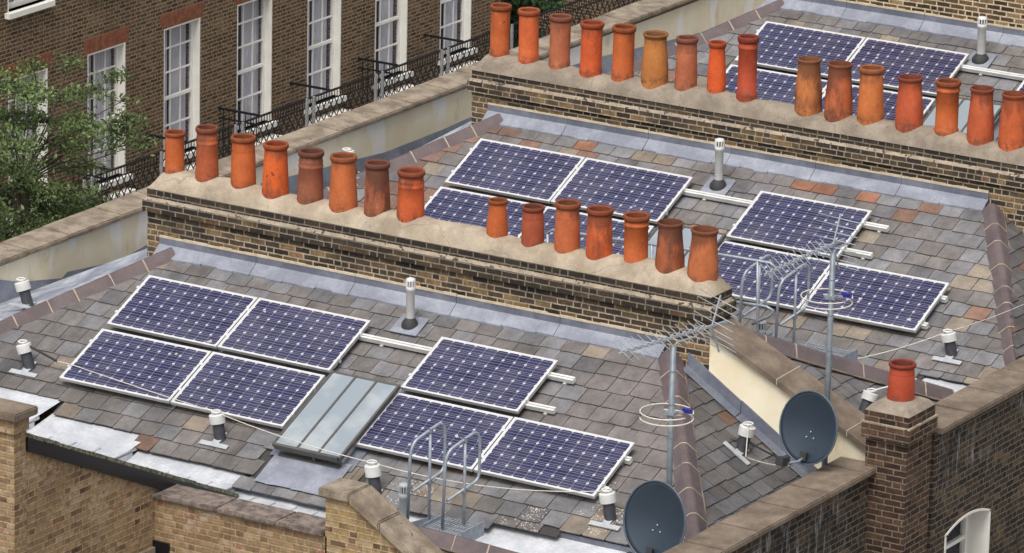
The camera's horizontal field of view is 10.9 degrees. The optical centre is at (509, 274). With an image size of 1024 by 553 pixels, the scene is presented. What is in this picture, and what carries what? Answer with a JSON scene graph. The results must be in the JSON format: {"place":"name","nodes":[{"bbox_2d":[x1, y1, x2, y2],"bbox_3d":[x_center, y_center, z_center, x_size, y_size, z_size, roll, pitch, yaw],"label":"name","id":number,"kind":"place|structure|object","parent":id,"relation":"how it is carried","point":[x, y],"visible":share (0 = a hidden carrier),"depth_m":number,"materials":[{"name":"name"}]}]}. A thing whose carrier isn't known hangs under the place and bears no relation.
{"place":"outdoors","nodes":[
{"label":"outdoors","id":0,"kind":"place"},
{"bbox_2d":[0,51,160,242],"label":"street tree","id":1,"kind":"object","parent":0,"point":[25,176],"visible":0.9,"depth_m":80.10,"materials":[{"name":"green plant"}]},
{"bbox_2d":[0,0,499,229],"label":"terrace building","id":2,"kind":"structure","parent":0,"point":[192,64],"depth_m":103.73,"materials":[{"name":"brown brick"}]},
{"bbox_2d":[6,68,49,220],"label":"window","id":3,"kind":"structure","parent":2,"relation":"in","point":[44,72],"depth_m":99.15,"materials":[{"name":"white paint"}]},
{"bbox_2d":[5,0,54,19],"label":"window","id":4,"kind":"structure","parent":2,"relation":"in","point":[33,7],"depth_m":98.14,"materials":[{"name":"white paint"}]},
{"bbox_2d":[86,42,132,191],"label":"window","id":5,"kind":"structure","parent":2,"relation":"in","point":[102,58],"depth_m":101.20,"materials":[{"name":"white paint"}]},
{"bbox_2d":[163,17,199,166],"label":"window","id":6,"kind":"structure","parent":2,"relation":"in","point":[177,33],"depth_m":103.23,"materials":[{"name":"white paint"}]},
{"bbox_2d":[236,0,276,133],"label":"window","id":7,"kind":"structure","parent":2,"relation":"in","point":[249,23],"depth_m":105.29,"materials":[{"name":"white paint"}]},
{"bbox_2d":[9,0,639,235],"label":"iron balcony","id":8,"kind":"structure","parent":2,"relation":"attached to","point":[307,121],"depth_m":105.98,"materials":[{"name":"metal"}]},
{"bbox_2d":[304,0,346,113],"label":"window","id":9,"kind":"structure","parent":2,"relation":"in","point":[319,41],"depth_m":107.34,"materials":[{"name":"white paint"}]},
{"bbox_2d":[372,0,413,88],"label":"window","id":10,"kind":"structure","parent":2,"relation":"in","point":[385,43],"depth_m":109.43,"materials":[{"name":"white paint"}]},
{"bbox_2d":[437,0,477,64],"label":"window","id":11,"kind":"structure","parent":2,"relation":"in","point":[450,21],"depth_m":111.53,"materials":[{"name":"white paint"}]},
{"bbox_2d":[539,0,640,35],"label":"end building","id":12,"kind":"structure","parent":0,"point":[585,10],"depth_m":125.14,"materials":[{"name":"brown brick"}]},
{"label":"ground","id":13,"kind":"structure","parent":0,"visible":0},
{"bbox_2d":[0,0,766,302],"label":"parapet wall","id":14,"kind":"structure","parent":13,"relation":"on","point":[395,125],"depth_m":75.72,"materials":[{"name":"stone"}]},
{"bbox_2d":[0,235,875,552],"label":"terraced house","id":15,"kind":"structure","parent":13,"relation":"on","point":[86,469],"depth_m":63.49,"materials":[{"name":"tile"}]},
{"bbox_2d":[7,277,35,308],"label":"anchor post","id":16,"kind":"object","parent":15,"relation":"on","point":[23,286],"visible":1,"depth_m":67.64,"materials":[{"name":"white plastic"}]},
{"bbox_2d":[9,339,37,377],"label":"anchor post","id":17,"kind":"object","parent":15,"relation":"on","point":[25,353],"visible":1,"depth_m":66.35,"materials":[{"name":"white plastic"}]},
{"bbox_2d":[199,409,228,449],"bbox_3d":[-3.490,1.853,64.461,0.400,0.411,0.272,11,19,30],"label":"anchor post","id":18,"kind":"object","parent":15,"relation":"on","point":[217,420],"visible":1,"depth_m":64.44,"materials":[{"name":"white plastic"}]},
{"bbox_2d":[57,361,214,411],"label":"safety cable","id":19,"kind":"object","parent":18,"relation":"attached to","point":[136,386],"visible":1,"depth_m":65.40,"materials":[{"name":"grey metal"}]},
{"bbox_2d":[364,459,382,494],"bbox_3d":[-1.581,2.440,62.995,0.400,0.484,0.272,11,19,30],"label":"anchor post","id":20,"kind":"object","parent":15,"relation":"on","point":[372,468],"visible":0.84,"depth_m":62.97,"materials":[{"name":"white plastic"}]},
{"bbox_2d":[398,482,406,516],"bbox_3d":[-1.215,2.678,61.813,0.130,0.582,0.130,11,19,30],"label":"vent pipe","id":21,"kind":"object","parent":15,"relation":"on","point":[402,491],"visible":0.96,"depth_m":61.73,"materials":[{"name":"grey plastic"}]},
{"bbox_2d":[389,277,429,336],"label":"vent pipe","id":22,"kind":"object","parent":15,"relation":"on","point":[409,322],"visible":1,"depth_m":65.43,"materials":[{"name":"white plastic"}]},
{"bbox_2d":[406,422,446,527],"bbox_3d":[-0.967,2.316,61.552,0.637,1.218,0.065,-13,21,-39],"label":"guard hoop","id":23,"kind":"object","parent":15,"relation":"on","point":[429,482],"visible":0.88,"depth_m":61.53,"materials":[{"name":"metal"}]},
{"bbox_2d":[142,170,736,369],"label":"chimney stack","id":24,"kind":"object","parent":15,"relation":"on","point":[474,261],"visible":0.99,"depth_m":65.61,"materials":[{"name":"brick"}]},
{"bbox_2d":[164,129,185,173],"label":"chimney pot","id":25,"kind":"object","parent":24,"relation":"on","point":[174,149],"visible":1,"depth_m":67.63,"materials":[{"name":"ceramic"}]},
{"bbox_2d":[195,124,218,181],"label":"chimney pot","id":26,"kind":"object","parent":24,"relation":"on","point":[207,167],"visible":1,"depth_m":67.35,"materials":[{"name":"ceramic"}]},
{"bbox_2d":[230,133,255,188],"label":"chimney pot","id":27,"kind":"object","parent":24,"relation":"on","point":[243,166],"visible":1,"depth_m":67.07,"materials":[{"name":"ceramic"}]},
{"bbox_2d":[262,140,288,198],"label":"chimney pot","id":28,"kind":"object","parent":24,"relation":"on","point":[275,181],"visible":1,"depth_m":66.83,"materials":[{"name":"ceramic"}]},
{"bbox_2d":[297,147,323,204],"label":"chimney pot","id":29,"kind":"object","parent":24,"relation":"on","point":[310,181],"visible":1,"depth_m":66.56,"materials":[{"name":"ceramic"}]},
{"bbox_2d":[329,152,357,212],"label":"chimney pot","id":30,"kind":"object","parent":24,"relation":"on","point":[343,190],"visible":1,"depth_m":66.31,"materials":[{"name":"ceramic"}]},
{"bbox_2d":[364,159,390,216],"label":"chimney pot","id":31,"kind":"object","parent":24,"relation":"on","point":[377,195],"visible":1,"depth_m":66.06,"materials":[{"name":"ceramic"}]},
{"bbox_2d":[396,167,424,222],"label":"chimney pot","id":32,"kind":"object","parent":24,"relation":"on","point":[410,202],"visible":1,"depth_m":65.81,"materials":[{"name":"ceramic"}]},
{"bbox_2d":[486,197,507,237],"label":"chimney pot","id":33,"kind":"object","parent":24,"relation":"on","point":[497,223],"visible":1,"depth_m":65.24,"materials":[{"name":"ceramic"}]},
{"bbox_2d":[521,203,544,246],"bbox_3d":[0.287,-0.533,65.089,0.284,0.622,0.284,1,17,0],"label":"chimney pot","id":34,"kind":"object","parent":24,"relation":"on","point":[532,233],"visible":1,"depth_m":64.97,"materials":[{"name":"ceramic"}]},
{"bbox_2d":[554,198,580,253],"bbox_3d":[0.702,-0.502,64.828,0.322,0.780,0.322,4,17,10],"label":"chimney pot","id":35,"kind":"object","parent":24,"relation":"on","point":[567,230],"visible":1,"depth_m":64.70,"materials":[{"name":"ceramic"}]},
{"bbox_2d":[586,205,613,259],"bbox_3d":[1.085,-0.430,64.603,0.331,0.768,0.331,12,20,34],"label":"chimney pot","id":36,"kind":"object","parent":24,"relation":"on","point":[599,243],"visible":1,"depth_m":64.47,"materials":[{"name":"ceramic"}]},
{"bbox_2d":[623,211,649,262],"bbox_3d":[1.520,-0.356,64.341,0.330,0.756,0.330,-12,20,-36],"label":"chimney pot","id":37,"kind":"object","parent":24,"relation":"on","point":[636,224],"visible":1,"depth_m":64.21,"materials":[{"name":"ceramic"}]},
{"bbox_2d":[655,218,684,273],"bbox_3d":[1.920,-0.265,64.106,0.359,0.763,0.359,0,17,-2],"label":"chimney pot","id":38,"kind":"object","parent":24,"relation":"on","point":[669,257],"visible":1,"depth_m":63.97,"materials":[{"name":"ceramic"}]},
{"bbox_2d":[687,225,718,281],"bbox_3d":[2.311,-0.179,63.882,0.378,0.761,0.378,-3,17,-15],"label":"chimney pot","id":39,"kind":"object","parent":24,"relation":"on","point":[703,265],"visible":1,"depth_m":63.74,"materials":[{"name":"ceramic"}]},
{"bbox_2d":[423,512,483,539],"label":"walkway platform","id":40,"kind":"structure","parent":15,"relation":"on","point":[468,530],"depth_m":61.40,"materials":[{"name":"metal"}]},
{"bbox_2d":[441,431,481,528],"bbox_3d":[-0.566,2.413,61.320,0.637,1.218,0.065,-13,21,-39],"label":"guard hoop","id":41,"kind":"object","parent":40,"relation":"on","point":[463,490],"visible":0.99,"depth_m":61.27,"materials":[{"name":"metal"}]},
{"bbox_2d":[358,333,575,385],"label":"mounting rail","id":42,"kind":"object","parent":15,"relation":"attached to","point":[564,379],"visible":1,"depth_m":65.10,"materials":[{"name":"white metal"}]},
{"bbox_2d":[107,275,257,348],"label":"solar panel","id":43,"kind":"object","parent":42,"relation":"attached to","point":[199,315],"visible":1,"depth_m":66.49,"materials":[{"name":"glass"}]},
{"bbox_2d":[217,298,370,372],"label":"solar panel","id":44,"kind":"object","parent":42,"relation":"attached to","point":[296,335],"visible":1,"depth_m":65.65,"materials":[{"name":"blue glass"}]},
{"bbox_2d":[401,337,558,413],"bbox_3d":[-0.358,1.207,64.315,1.682,0.068,0.990,11,43,30],"label":"solar panel","id":45,"kind":"object","parent":42,"relation":"attached to","point":[481,375],"visible":1,"depth_m":64.28,"materials":[{"name":"blue glass"}]},
{"bbox_2d":[524,402,556,415],"bbox_3d":[-0.293,1.462,64.067,1.980,0.092,0.120,11,43,30],"label":"mounting rail","id":46,"kind":"object","parent":15,"relation":"on","point":[546,409],"visible":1,"depth_m":63.63,"materials":[{"name":"white metal"}]},
{"bbox_2d":[588,487,620,530],"bbox_3d":[1.153,2.694,61.798,0.400,0.424,0.272,11,19,30],"label":"anchor post","id":47,"kind":"object","parent":15,"relation":"on","point":[607,498],"visible":1,"depth_m":61.78,"materials":[{"name":"white plastic"}]},
{"bbox_2d":[376,463,601,491],"bbox_3d":[-0.245,2.382,62.412,2.993,0.200,0.011,8,18,23],"label":"safety cable","id":48,"kind":"object","parent":47,"relation":"attached to","point":[492,486],"visible":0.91,"depth_m":62.38,"materials":[{"name":"grey metal"}]},
{"bbox_2d":[620,456,632,465],"bbox_3d":[0.010,1.907,63.382,3.330,0.092,0.120,11,43,30],"label":"mounting rail","id":49,"kind":"object","parent":15,"relation":"on","point":[628,460],"visible":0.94,"depth_m":62.54,"materials":[{"name":"white metal"}]},
{"bbox_2d":[355,392,513,471],"bbox_3d":[-0.892,1.866,63.630,1.682,0.068,0.990,11,43,30],"label":"solar panel","id":50,"kind":"object","parent":49,"relation":"attached to","point":[400,424],"visible":0.97,"depth_m":63.63,"materials":[{"name":"blue glass"}]},
{"bbox_2d":[474,417,634,498],"bbox_3d":[0.526,2.144,62.793,1.682,0.068,0.990,11,44,30],"label":"solar panel","id":51,"kind":"object","parent":49,"relation":"attached to","point":[540,454],"visible":1,"depth_m":62.76,"materials":[{"name":"blue glass"}]},
{"bbox_2d":[612,289,738,485],"bbox_3d":[1.766,1.884,60.111,1.794,3.196,0.616,-13,22,-39],"label":"tv aerial","id":52,"kind":"object","parent":15,"relation":"on","point":[671,412],"visible":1,"depth_m":59.94,"materials":[{"name":"metal"}]},
{"bbox_2d":[623,480,685,552],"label":"satellite dish","id":53,"kind":"object","parent":52,"relation":"attached to","point":[654,517],"visible":1,"depth_m":60.16,"materials":[{"name":"grey paint"}]},
{"bbox_2d":[723,421,755,464],"bbox_3d":[2.740,1.964,63.136,0.348,0.442,0.320,11,19,30],"label":"anchor post","id":54,"kind":"object","parent":15,"relation":"on","point":[739,451],"visible":0.98,"depth_m":63.09,"materials":[{"name":"white plastic"}]},
{"bbox_2d":[775,390,837,466],"bbox_3d":[3.425,1.811,62.171,0.744,0.862,0.769,0,16,-3],"label":"satellite dish","id":55,"kind":"object","parent":15,"relation":"attached to","point":[808,427],"visible":1,"depth_m":62.33,"materials":[{"name":"grey paint"}]},
{"bbox_2d":[760,213,860,465],"bbox_3d":[3.447,1.085,62.174,0.678,3.457,1.774,11,19,30],"label":"tv aerial","id":56,"kind":"object","parent":15,"relation":"on","point":[830,296],"visible":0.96,"depth_m":62.25,"materials":[{"name":"metal"}]},
{"bbox_2d":[500,0,566,47],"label":"garden tree","id":57,"kind":"object","parent":13,"relation":"on","point":[544,5],"visible":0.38,"depth_m":119.44,"materials":[{"name":"green plant"}]},
{"bbox_2d":[323,102,1023,552],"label":"terraced house","id":58,"kind":"structure","parent":13,"relation":"on","point":[967,244],"depth_m":68.60,"materials":[{"name":"stone"}]},
{"bbox_2d":[544,228,775,332],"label":"guard hoop","id":59,"kind":"object","parent":58,"relation":"on","point":[756,304],"visible":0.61,"depth_m":66.82,"materials":[{"name":"metal"}]},
{"bbox_2d":[700,138,735,195],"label":"vent pipe","id":60,"kind":"object","parent":58,"relation":"on","point":[717,183],"visible":1,"depth_m":70.87,"materials":[{"name":"white plastic"}]},
{"bbox_2d":[467,54,1023,232],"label":"chimney stack","id":61,"kind":"object","parent":58,"relation":"on","point":[926,152],"visible":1,"depth_m":71.15,"materials":[{"name":"brick"}]},
{"bbox_2d":[489,2,511,57],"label":"chimney pot","id":62,"kind":"object","parent":61,"relation":"on","point":[500,30],"visible":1,"depth_m":73.15,"materials":[{"name":"ceramic"}]},
{"bbox_2d":[518,7,539,63],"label":"chimney pot","id":63,"kind":"object","parent":61,"relation":"on","point":[528,35],"visible":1,"depth_m":72.91,"materials":[{"name":"ceramic"}]},
{"bbox_2d":[548,13,572,69],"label":"chimney pot","id":64,"kind":"object","parent":61,"relation":"on","point":[560,40],"visible":1,"depth_m":72.67,"materials":[{"name":"ceramic"}]},
{"bbox_2d":[579,19,603,77],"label":"chimney pot","id":65,"kind":"object","parent":61,"relation":"on","point":[591,49],"visible":1,"depth_m":72.42,"materials":[{"name":"ceramic"}]},
{"bbox_2d":[611,23,636,81],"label":"chimney pot","id":66,"kind":"object","parent":61,"relation":"on","point":[623,52],"visible":1,"depth_m":72.16,"materials":[{"name":"ceramic"}]},
{"bbox_2d":[641,30,668,88],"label":"chimney pot","id":67,"kind":"object","parent":61,"relation":"on","point":[654,69],"visible":1,"depth_m":71.89,"materials":[{"name":"ceramic"}]},
{"bbox_2d":[674,35,698,90],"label":"chimney pot","id":68,"kind":"object","parent":61,"relation":"on","point":[686,68],"visible":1,"depth_m":71.67,"materials":[{"name":"ceramic"}]},
{"bbox_2d":[707,40,726,93],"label":"chimney pot","id":69,"kind":"object","parent":61,"relation":"on","point":[716,78],"visible":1,"depth_m":71.44,"materials":[{"name":"ceramic"}]},
{"bbox_2d":[736,34,758,101],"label":"chimney pot","id":70,"kind":"object","parent":61,"relation":"on","point":[746,91],"visible":1,"depth_m":71.19,"materials":[{"name":"ceramic"}]},
{"bbox_2d":[794,56,821,116],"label":"chimney pot","id":71,"kind":"object","parent":61,"relation":"on","point":[808,95],"visible":1,"depth_m":70.72,"materials":[{"name":"ceramic"}]},
{"bbox_2d":[824,60,852,121],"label":"chimney pot","id":72,"kind":"object","parent":61,"relation":"on","point":[838,106],"visible":1,"depth_m":70.49,"materials":[{"name":"ceramic"}]},
{"bbox_2d":[857,64,884,125],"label":"chimney pot","id":73,"kind":"object","parent":61,"relation":"on","point":[870,108],"visible":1,"depth_m":70.25,"materials":[{"name":"ceramic"}]},
{"bbox_2d":[895,74,922,132],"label":"chimney pot","id":74,"kind":"object","parent":61,"relation":"on","point":[909,112],"visible":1,"depth_m":69.96,"materials":[{"name":"ceramic"}]},
{"bbox_2d":[934,78,960,135],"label":"chimney pot","id":75,"kind":"object","parent":61,"relation":"on","point":[947,107],"visible":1,"depth_m":69.70,"materials":[{"name":"ceramic"}]},
{"bbox_2d":[966,85,994,145],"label":"chimney pot","id":76,"kind":"object","parent":61,"relation":"on","point":[980,126],"visible":1,"depth_m":69.44,"materials":[{"name":"ceramic"}]},
{"bbox_2d":[998,90,1023,151],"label":"chimney pot","id":77,"kind":"object","parent":61,"relation":"on","point":[1011,132],"visible":1,"depth_m":69.20,"materials":[{"name":"ceramic"}]},
{"bbox_2d":[738,254,773,322],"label":"guard hoop","id":78,"kind":"object","parent":58,"relation":"on","point":[741,315],"visible":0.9,"depth_m":66.98,"materials":[{"name":"metal"}]},
{"bbox_2d":[682,189,889,233],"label":"mounting rail","id":79,"kind":"object","parent":58,"relation":"attached to","point":[705,196],"visible":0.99,"depth_m":70.58,"materials":[{"name":"white metal"}]},
{"bbox_2d":[726,191,871,258],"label":"solar panel","id":80,"kind":"object","parent":79,"relation":"attached to","point":[780,221],"visible":0.9,"depth_m":69.80,"materials":[{"name":"blue glass"}]},
{"bbox_2d":[774,263,809,342],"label":"guard hoop","id":81,"kind":"object","parent":58,"relation":"on","point":[793,316],"visible":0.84,"depth_m":66.77,"materials":[{"name":"metal"}]},
{"bbox_2d":[766,332,857,360],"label":"walkway platform","id":82,"kind":"structure","parent":58,"relation":"on","point":[851,355],"depth_m":66.87,"materials":[{"name":"metal"}]},
{"bbox_2d":[843,248,873,260],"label":"mounting rail","id":83,"kind":"object","parent":58,"relation":"on","point":[863,255],"visible":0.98,"depth_m":69.11,"materials":[{"name":"white metal"}]},
{"bbox_2d":[858,388,877,413],"bbox_3d":[4.291,1.585,64.787,0.348,0.378,0.365,11,19,30],"label":"anchor post","id":84,"kind":"object","parent":58,"relation":"on","point":[869,396],"visible":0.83,"depth_m":64.75,"materials":[{"name":"white plastic"}]},
{"bbox_2d":[918,322,928,330],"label":"mounting rail","id":85,"kind":"object","parent":58,"relation":"on","point":[925,325],"visible":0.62,"depth_m":67.68,"materials":[{"name":"white metal"}]},
{"bbox_2d":[718,241,829,310],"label":"solar panel","id":86,"kind":"object","parent":85,"relation":"attached to","point":[731,271],"visible":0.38,"depth_m":69.03,"materials":[{"name":"blue glass"}]},
{"bbox_2d":[800,262,949,332],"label":"solar panel","id":87,"kind":"object","parent":85,"relation":"attached to","point":[897,301],"visible":0.79,"depth_m":68.20,"materials":[{"name":"blue glass"}]},
{"bbox_2d":[931,329,961,364],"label":"anchor post","id":88,"kind":"object","parent":58,"relation":"on","point":[948,338],"visible":1,"depth_m":67.14,"materials":[{"name":"white plastic"}]},
{"bbox_2d":[944,508,990,552],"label":"window","id":89,"kind":"structure","parent":58,"relation":"in","point":[974,537],"depth_m":64.66,"materials":[{"name":"white paint"}]},
{"bbox_2d":[604,0,1023,140],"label":"terraced house","id":90,"kind":"structure","parent":13,"relation":"on","point":[1005,44],"depth_m":77.61,"materials":[{"name":"tile"}]},
{"bbox_2d":[848,0,1023,27],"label":"chimney stack","id":91,"kind":"object","parent":90,"relation":"on","point":[1006,12],"depth_m":77.11,"materials":[{"name":"brick"}]},
{"bbox_2d":[963,16,996,67],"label":"vent pipe","id":92,"kind":"object","parent":90,"relation":"on","point":[980,57],"visible":1,"depth_m":76.45,"materials":[{"name":"white plastic"}]},
{"bbox_2d":[960,65,1023,80],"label":"mounting rail","id":93,"kind":"object","parent":90,"relation":"attached to","point":[991,72],"visible":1,"depth_m":76.17,"materials":[{"name":"white metal"}]},
{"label":"rail","id":94,"kind":"object","parent":90,"relation":"attached to","visible":0},
{"bbox_2d":[735,21,865,77],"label":"solar panel","id":95,"kind":"object","parent":94,"relation":"attached to","point":[781,46],"visible":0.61,"depth_m":77.49,"materials":[{"name":"blue glass"}]},
{"bbox_2d":[849,37,968,95],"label":"solar panel","id":96,"kind":"object","parent":94,"relation":"attached to","point":[929,65],"visible":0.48,"depth_m":76.66,"materials":[{"name":"blue glass"}]},
{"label":"rail","id":97,"kind":"object","parent":90,"relation":"on","visible":0},
{"bbox_2d":[726,64,826,104],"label":"solar panel","id":98,"kind":"object","parent":97,"relation":"attached to","point":[776,86],"visible":0.23,"depth_m":76.92,"materials":[{"name":"blue glass"}]},
{"bbox_2d":[822,85,935,120],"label":"solar panel","id":99,"kind":"object","parent":97,"relation":"attached to","point":[890,99],"visible":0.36,"depth_m":75.98,"materials":[{"name":"blue glass"}]},
{"bbox_2d":[861,395,938,552],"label":"chimney","id":100,"kind":"object","parent":13,"relation":"on","point":[897,435],"visible":1,"depth_m":62.48,"materials":[{"name":"brick"}]},
{"bbox_2d":[887,359,916,401],"bbox_3d":[4.560,1.290,62.412,0.325,0.560,0.325,-8,19,-31],"label":"chimney pot","id":101,"kind":"object","parent":100,"relation":"on","point":[901,383],"visible":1,"depth_m":62.29,"materials":[{"name":"ceramic"}]},
{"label":"rail","id":102,"kind":"object","parent":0,"visible":0},
{"bbox_2d":[59,328,211,403],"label":"solar panel","id":103,"kind":"object","parent":102,"relation":"attached to","point":[168,369],"visible":1,"depth_m":65.81,"materials":[{"name":"blue glass"}]},
{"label":"rail","id":104,"kind":"object","parent":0,"visible":0},
{"bbox_2d":[170,352,325,428],"bbox_3d":[-3.168,1.401,65.000,1.682,0.068,0.990,11,44,30],"label":"solar panel","id":105,"kind":"object","parent":104,"relation":"attached to","point":[257,392],"visible":1,"depth_m":64.97,"materials":[{"name":"blue glass"}]},
{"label":"rail","id":106,"kind":"object","parent":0,"visible":0},
{"bbox_2d":[445,138,584,203],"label":"solar panel","id":107,"kind":"object","parent":106,"relation":"attached to","point":[516,171],"visible":1,"depth_m":71.97,"materials":[{"name":"blue glass"}]},
{"bbox_2d":[550,157,693,223],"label":"solar panel","id":108,"kind":"object","parent":106,"relation":"attached to","point":[621,189],"visible":0.93,"depth_m":71.16,"materials":[{"name":"blue glass"}]},
{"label":"rail","id":109,"kind":"object","parent":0,"visible":0},
{"bbox_2d":[425,186,545,237],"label":"solar panel","id":110,"kind":"object","parent":109,"relation":"attached to","point":[455,205],"visible":0.34,"depth_m":71.51,"materials":[{"name":"blue glass"}]},
{"bbox_2d":[544,206,654,254],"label":"solar panel","id":111,"kind":"object","parent":109,"relation":"attached to","point":[617,224],"visible":0.12,"depth_m":70.59,"materials":[{"name":"blue glass"}]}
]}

